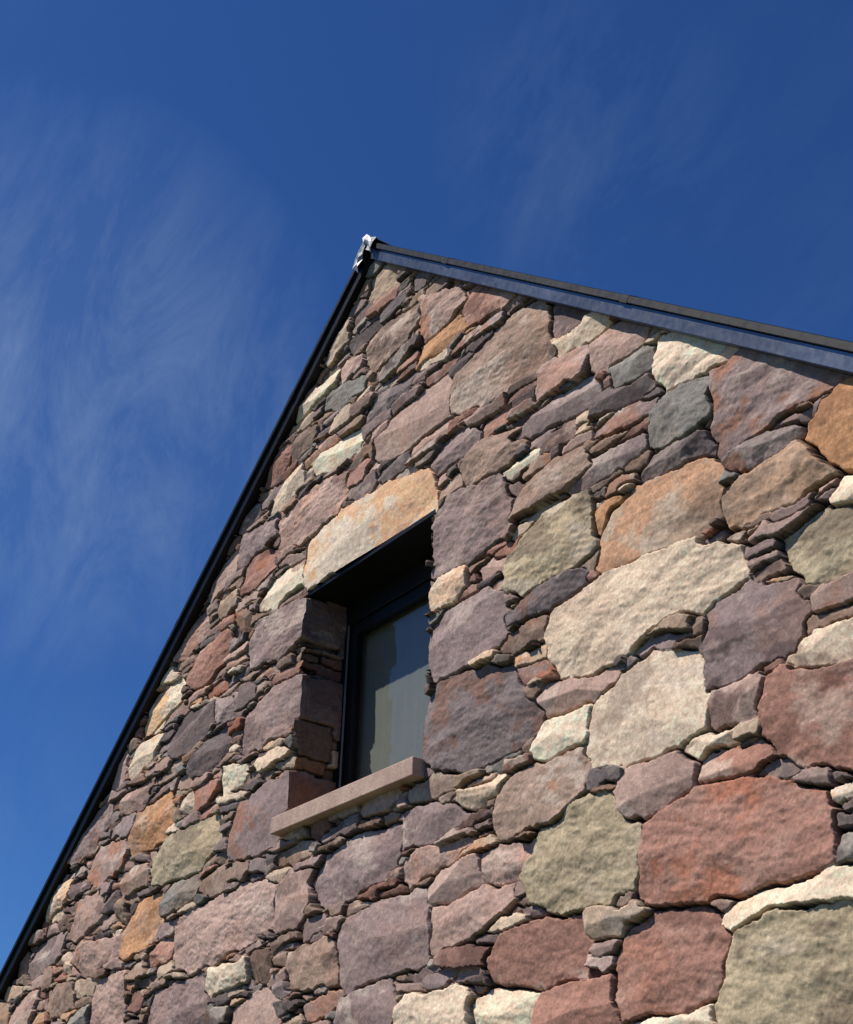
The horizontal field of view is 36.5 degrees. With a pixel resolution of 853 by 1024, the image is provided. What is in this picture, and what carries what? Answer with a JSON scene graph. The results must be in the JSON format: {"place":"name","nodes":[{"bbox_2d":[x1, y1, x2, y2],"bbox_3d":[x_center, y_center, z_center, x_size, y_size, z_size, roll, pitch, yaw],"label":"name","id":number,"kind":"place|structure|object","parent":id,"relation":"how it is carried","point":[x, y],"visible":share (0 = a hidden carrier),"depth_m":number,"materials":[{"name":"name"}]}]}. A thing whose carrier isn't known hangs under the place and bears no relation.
{"place":"outdoors","nodes":[
{"label":"outdoors","id":0,"kind":"place"},
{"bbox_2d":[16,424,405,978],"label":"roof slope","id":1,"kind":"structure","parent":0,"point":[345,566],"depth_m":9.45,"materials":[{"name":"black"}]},
{"bbox_2d":[352,234,389,271],"bbox_3d":[-0.253,-1.660,8.601,0.418,0.279,0.245,21,-35,-30],"label":"ridge cap","id":2,"kind":"object","parent":1,"relation":"on","point":[368,240],"visible":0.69,"depth_m":8.52,"materials":[{"name":"silver metal"}]},
{"bbox_2d":[370,248,852,375],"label":"verge fascia","id":3,"kind":"structure","parent":1,"relation":"attached to","point":[836,361],"depth_m":5.81,"materials":[{"name":"grey metal"}]},
{"bbox_2d":[371,242,852,353],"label":"verge trim","id":4,"kind":"structure","parent":3,"relation":"attached to","point":[789,334],"depth_m":5.77,"materials":[{"name":"black metal"}]},
{"bbox_2d":[442,257,453,265],"bbox_3d":[0.142,-1.465,7.568,0.080,0.077,0.078,21,-35,-30],"label":"verge joint","id":5,"kind":"object","parent":4,"relation":"on","point":[444,260],"visible":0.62,"depth_m":7.54,"materials":[{"name":"black metal"}]},
{"bbox_2d":[619,294,636,304],"bbox_3d":[0.946,-0.978,5.974,0.080,0.077,0.078,21,-35,-30],"label":"verge joint","id":6,"kind":"object","parent":4,"relation":"on","point":[623,298],"visible":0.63,"depth_m":5.95,"materials":[{"name":"black metal"}]},
{"bbox_2d":[307,509,435,607],"bbox_3d":[-0.221,0.301,7.483,0.308,0.028,1.330,21,-35,-30],"label":"soffit lining","id":7,"kind":"object","parent":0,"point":[394,557],"visible":0.76,"depth_m":7.49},
{"bbox_2d":[356,599,430,780],"bbox_3d":[-0.064,0.962,7.265,0.033,1.490,1.310,21,-35,-30],"label":"window pane","id":8,"kind":"structure","parent":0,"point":[394,701],"depth_m":7.42,"materials":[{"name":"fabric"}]},
{"bbox_2d":[0,0,852,971],"label":"sky","id":9,"kind":"structure","parent":0,"point":[191,191],"materials":[{"name":"blue"}]},
{"label":"ground","id":10,"kind":"structure","parent":0,"visible":0},
{"bbox_3d":[-0.459,3.749,5.464,0.117,2.156,10.004,21,-35,-30],"label":"gable wall base","id":11,"kind":"object","parent":10,"relation":"on","visible":0},
{"bbox_2d":[0,260,852,1023],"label":"gable wall","id":12,"kind":"structure","parent":11,"relation":"on","point":[628,798],"depth_m":5.83,"materials":[{"name":"stone"}]},
{"bbox_2d":[0,250,374,998],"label":"verge fascia","id":13,"kind":"structure","parent":12,"relation":"attached to","point":[204,588],"depth_m":9.13,"materials":[{"name":"black metal"}]},
{"bbox_2d":[0,246,367,980],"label":"verge trim","id":14,"kind":"structure","parent":13,"relation":"attached to","point":[190,598],"depth_m":9.17,"materials":[{"name":"black metal"}]},
{"bbox_2d":[70,826,75,835],"bbox_3d":[-2.613,2.387,9.656,0.080,0.077,0.078,21,-35,-30],"label":"verge joint","id":15,"kind":"object","parent":14,"relation":"on","point":[73,831],"visible":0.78,"depth_m":9.62,"materials":[{"name":"black metal"}]},
{"bbox_2d":[174,619,180,628],"bbox_3d":[-1.754,0.803,9.239,0.080,0.077,0.078,21,-35,-30],"label":"verge joint","id":16,"kind":"object","parent":14,"relation":"on","point":[177,624],"visible":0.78,"depth_m":9.20,"materials":[{"name":"black metal"}]},
{"bbox_2d":[288,392,295,400],"bbox_3d":[-0.894,-0.781,8.822,0.080,0.077,0.078,21,-35,-30],"label":"verge joint","id":17,"kind":"object","parent":14,"relation":"on","point":[291,396],"visible":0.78,"depth_m":8.79,"materials":[{"name":"black metal"}]},
{"bbox_2d":[287,593,346,810],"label":"window reveal stones","id":18,"kind":"object","parent":12,"relation":"attached to","point":[317,727],"depth_m":7.58,"materials":[{"name":"brown stone"}]},
{"bbox_2d":[270,756,430,836],"bbox_3d":[-0.315,1.536,6.773,0.375,0.095,1.360,21,-35,-30],"label":"window sill","id":19,"kind":"structure","parent":12,"relation":"attached to","point":[362,791],"depth_m":6.58,"materials":[{"name":"stone"}]},
{"bbox_2d":[332,606,351,789],"bbox_3d":[-0.489,1.207,7.674,0.075,1.368,0.120,21,-35,-30],"label":"frame","id":20,"kind":"object","parent":19,"relation":"attached to","point":[336,771],"visible":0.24,"depth_m":7.65,"materials":[{"name":"black metal"}]},
{"bbox_2d":[339,626,349,787],"bbox_3d":[-0.486,1.200,7.592,0.011,1.160,0.006,21,-35,-30],"label":"gasket strip","id":21,"kind":"object","parent":19,"relation":"attached to","point":[341,755],"visible":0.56,"depth_m":7.61,"materials":[{"name":"black rubber"}]},
{"bbox_2d":[343,624,362,785],"bbox_3d":[-0.431,1.205,7.589,0.052,1.174,0.055,21,-35,-30],"label":"sash","id":22,"kind":"object","parent":19,"relation":"attached to","point":[350,763],"visible":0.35,"depth_m":7.59,"materials":[{"name":"black metal"}]},
{"bbox_2d":[350,556,435,635],"bbox_3d":[-0.099,0.456,7.505,0.074,0.211,1.160,21,-35,-30],"label":"window frame","id":23,"kind":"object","parent":12,"relation":"in","point":[394,598],"depth_m":7.58,"materials":[{"name":"metal"}]},
{"bbox_2d":[422,517,436,758],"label":"window reveal stones","id":24,"kind":"object","parent":12,"relation":"attached to","point":[431,567],"depth_m":6.62,"materials":[{"name":"brown stone"}]}
]}

